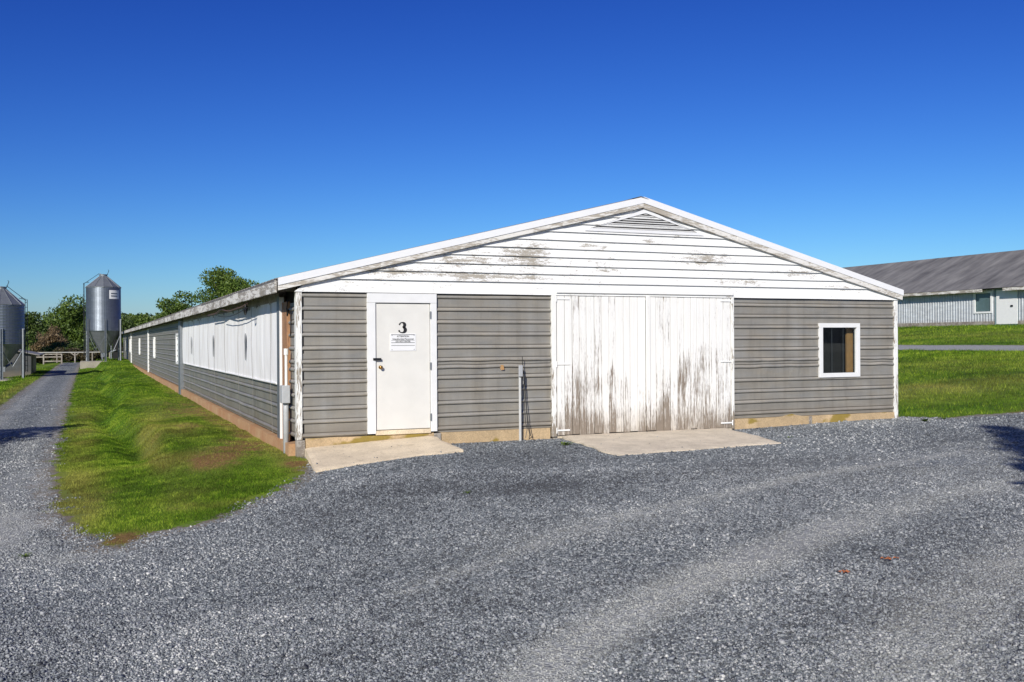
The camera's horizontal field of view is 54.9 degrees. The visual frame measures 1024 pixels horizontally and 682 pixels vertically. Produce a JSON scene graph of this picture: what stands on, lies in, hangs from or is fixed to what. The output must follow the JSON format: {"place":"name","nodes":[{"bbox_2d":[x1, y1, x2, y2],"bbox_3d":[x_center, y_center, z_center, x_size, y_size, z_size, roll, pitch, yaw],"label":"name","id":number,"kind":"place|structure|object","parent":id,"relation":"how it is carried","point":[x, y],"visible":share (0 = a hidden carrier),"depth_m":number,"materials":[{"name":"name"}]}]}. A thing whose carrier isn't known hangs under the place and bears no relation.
{"place":"outdoors","nodes":[
{"label":"outdoors","id":0,"kind":"place"},
{"bbox_2d":[0,367,52,404],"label":"verge grass","id":1,"kind":"structure","parent":0,"point":[37,373],"depth_m":53.90,"materials":[{"name":"green plant"}]},
{"bbox_2d":[0,362,79,462],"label":"gravel road","id":2,"kind":"structure","parent":0,"point":[58,380],"depth_m":29.88,"materials":[{"name":"grey gravel"}]},
{"bbox_2d":[39,358,306,546],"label":"bank grass","id":3,"kind":"structure","parent":0,"point":[85,445],"depth_m":16.39,"materials":[{"name":"green plant"}]},
{"bbox_2d":[0,325,1023,545],"bbox_3d":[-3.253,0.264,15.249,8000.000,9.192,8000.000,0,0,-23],"label":"ground","id":4,"kind":"structure","parent":0,"point":[223,462],"depth_m":20.63,"materials":[{"name":"green plant"}]},
{"bbox_2d":[3,349,43,376],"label":"pump shed","id":5,"kind":"structure","parent":4,"relation":"on","point":[15,370],"depth_m":64.81,"materials":[{"name":"metal"}]},
{"bbox_2d":[26,311,48,345],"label":"tree","id":6,"kind":"object","parent":4,"relation":"on","point":[33,325],"visible":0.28,"depth_m":104.07,"materials":[{"name":"green plant"}]},
{"bbox_2d":[28,350,52,364],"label":"shrub","id":7,"kind":"object","parent":4,"relation":"on","point":[39,360],"visible":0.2,"depth_m":103.38,"materials":[{"name":"green plant"}]},
{"bbox_2d":[29,322,67,362],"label":"shrub","id":8,"kind":"object","parent":4,"relation":"on","point":[54,334],"visible":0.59,"depth_m":110.82,"materials":[{"name":"brown plant"}]},
{"bbox_2d":[36,354,61,363],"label":"wooden gate","id":9,"kind":"structure","parent":4,"relation":"on","point":[43,356],"depth_m":98.52,"materials":[{"name":"grey wood"}]},
{"bbox_2d":[39,341,80,360],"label":"shrub","id":10,"kind":"object","parent":4,"relation":"on","point":[53,346],"visible":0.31,"depth_m":108.15,"materials":[{"name":"green plant"}]},
{"bbox_2d":[38,294,93,347],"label":"tree","id":11,"kind":"object","parent":4,"relation":"on","point":[69,323],"visible":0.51,"depth_m":122.78,"materials":[{"name":"green plant"}]},
{"bbox_2d":[51,347,80,362],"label":"shrub","id":12,"kind":"object","parent":4,"relation":"on","point":[67,357],"visible":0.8,"depth_m":103.68,"materials":[{"name":"green plant"}]},
{"bbox_2d":[39,352,109,362],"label":"rail fence","id":13,"kind":"object","parent":4,"relation":"on","point":[74,354],"visible":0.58,"depth_m":101.76,"materials":[{"name":"grey wood"}]},
{"bbox_2d":[77,349,104,360],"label":"shrub","id":14,"kind":"object","parent":4,"relation":"on","point":[95,356],"visible":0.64,"depth_m":104.05,"materials":[{"name":"green plant"}]},
{"bbox_2d":[20,312,161,352],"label":"wood","id":15,"kind":"object","parent":4,"relation":"on","point":[151,315],"depth_m":162.65,"materials":[{"name":"green plant"}]},
{"bbox_2d":[80,361,105,368],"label":"silo pad","id":16,"kind":"object","parent":4,"relation":"on","point":[88,364],"visible":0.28,"depth_m":78.07,"materials":[{"name":"concrete"}]},
{"bbox_2d":[83,271,121,360],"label":"feed silo","id":17,"kind":"object","parent":16,"relation":"on","point":[103,314],"visible":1,"depth_m":79.09,"materials":[{"name":"grey metal"}]},
{"bbox_2d":[76,342,112,360],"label":"shrub","id":18,"kind":"object","parent":4,"relation":"on","point":[80,345],"visible":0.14,"depth_m":110.83,"materials":[{"name":"green plant"}]},
{"bbox_2d":[110,339,117,358],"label":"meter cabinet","id":19,"kind":"object","parent":4,"relation":"on","point":[115,353],"visible":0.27,"depth_m":91.22,"materials":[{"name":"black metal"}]},
{"bbox_2d":[116,313,134,356],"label":"tree","id":20,"kind":"object","parent":4,"relation":"on","point":[128,324],"visible":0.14,"depth_m":116.79,"materials":[{"name":"green plant"}]},
{"bbox_2d":[122,312,169,327],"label":"tree","id":21,"kind":"object","parent":4,"relation":"on","point":[143,318],"visible":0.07,"depth_m":122.93,"materials":[{"name":"green plant"}]},
{"bbox_2d":[156,290,195,316],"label":"tree","id":22,"kind":"object","parent":4,"relation":"on","point":[174,306],"visible":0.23,"depth_m":128.82,"materials":[{"name":"green plant"}]},
{"bbox_2d":[192,265,258,304],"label":"tree","id":23,"kind":"object","parent":4,"relation":"on","point":[223,282],"visible":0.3,"depth_m":121.04,"materials":[{"name":"green plant"}]},
{"bbox_2d":[0,348,1023,681],"bbox_3d":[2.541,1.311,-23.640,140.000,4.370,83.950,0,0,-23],"label":"gravel yard","id":24,"kind":"structure","parent":4,"relation":"on","point":[52,476],"depth_m":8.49,"materials":[{"name":"grey gravel"}]},
{"bbox_2d":[305,436,462,472],"bbox_3d":[-1.979,1.730,14.889,2.315,0.368,1.602,0,0,-23],"label":"doorstep slab","id":25,"kind":"structure","parent":24,"relation":"on","point":[326,458],"depth_m":14.86,"materials":[{"name":"concrete"}]},
{"bbox_2d":[518,356,532,440],"bbox_3d":[0.235,1.117,16.576,0.255,1.720,0.086,0,0,-11],"label":"utility post","id":26,"kind":"object","parent":24,"relation":"on","point":[521,372],"visible":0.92,"depth_m":16.55,"materials":[{"name":"metal"}]},
{"bbox_2d":[560,441,572,444],"bbox_3d":[0.861,1.649,15.799,0.218,0.052,0.259,0,0,31],"label":"weed","id":27,"kind":"object","parent":24,"relation":"on","point":[565,443],"visible":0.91,"depth_m":15.82,"materials":[{"name":"green plant"}]},
{"bbox_2d":[562,428,780,455],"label":"apron slab","id":28,"kind":"structure","parent":24,"relation":"on","point":[633,443],"depth_m":16.09,"materials":[{"name":"concrete"}]},
{"bbox_2d":[122,196,903,456],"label":"poultry barn","id":29,"kind":"structure","parent":4,"relation":"on","point":[640,314],"depth_m":17.34,"materials":[{"name":"wood"}]},
{"bbox_2d":[153,337,155,358],"bbox_3d":[-17.385,0.319,47.924,0.085,1.070,0.840,0,0,-23],"label":"window","id":30,"kind":"structure","parent":29,"relation":"in","point":[154,341],"depth_m":47.55,"materials":[{"name":"white paint"}]},
{"bbox_2d":[176,333,177,363],"bbox_3d":[-11.858,0.282,35.061,0.075,1.100,1.700,0,0,-23],"label":"window","id":31,"kind":"structure","parent":29,"relation":"in","point":[177,333],"depth_m":35.69,"materials":[{"name":"white paint"}]},
{"bbox_2d":[373,303,431,429],"bbox_3d":[-1.765,0.407,15.856,0.972,2.020,0.116,0,0,-23],"label":"entry door","id":32,"kind":"structure","parent":29,"relation":"in","point":[403,365],"depth_m":15.87,"materials":[{"name":"beige paint"}]},
{"bbox_2d":[556,295,645,435],"bbox_3d":[1.570,0.409,17.286,1.792,2.437,0.056,0,0,-23],"label":"plank door","id":33,"kind":"structure","parent":29,"relation":"in","point":[601,361],"depth_m":17.28,"materials":[{"name":"white wood"}]},
{"bbox_2d":[650,296,732,430],"bbox_3d":[3.285,0.401,18.020,1.783,2.441,0.056,0,0,-23],"label":"plank door","id":34,"kind":"structure","parent":29,"relation":"in","point":[690,337],"depth_m":18.00,"materials":[{"name":"white wood"}]},
{"bbox_2d":[818,323,859,377],"bbox_3d":[6.356,0.181,19.572,1.050,1.100,0.465,0,0,-23],"label":"window","id":35,"kind":"structure","parent":29,"relation":"in","point":[838,343],"depth_m":19.68,"materials":[{"name":"white paint"}]},
{"bbox_2d":[844,250,1023,326],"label":"hillside barn","id":36,"kind":"structure","parent":4,"relation":"on","point":[985,289],"depth_m":64.41,"materials":[{"name":"white paint"}]},
{"bbox_2d":[973,291,992,313],"bbox_3d":[29.259,-2.416,61.229,0.140,1.400,1.500,0,0,-23],"label":"window","id":37,"kind":"structure","parent":36,"relation":"in","point":[982,301],"depth_m":61.25,"materials":[{"name":"white paint"}]},
{"bbox_2d":[996,290,1017,323],"bbox_3d":[29.936,-2.069,59.615,0.050,2.100,1.500,0,0,-23],"label":"barn entry door","id":38,"kind":"structure","parent":36,"relation":"in","point":[1005,314],"depth_m":59.61,"materials":[{"name":"white paint"}]},
{"bbox_2d":[0,0,1023,321],"label":"sky","id":39,"kind":"structure","parent":0,"point":[154,145],"materials":[{"name":"blue"}]},
{"bbox_2d":[898,323,1023,417],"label":"hillside grass","id":40,"kind":"structure","parent":0,"point":[950,354],"depth_m":31.81,"materials":[{"name":"green plant"}]},
{"bbox_2d":[898,345,1023,350],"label":"gravel path","id":41,"kind":"structure","parent":0,"point":[969,347],"depth_m":41.28,"materials":[{"name":"grey gravel"}]},
{"bbox_3d":[-31.072,2.577,60.006,3.400,0.500,3.400,0,0,-23],"label":"silo pad","id":42,"kind":"object","parent":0,"visible":0},
{"bbox_2d":[0,281,27,379],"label":"feed silo","id":43,"kind":"object","parent":42,"relation":"on","point":[13,331],"visible":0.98,"depth_m":59.51,"materials":[{"name":"grey metal"}]}
]}

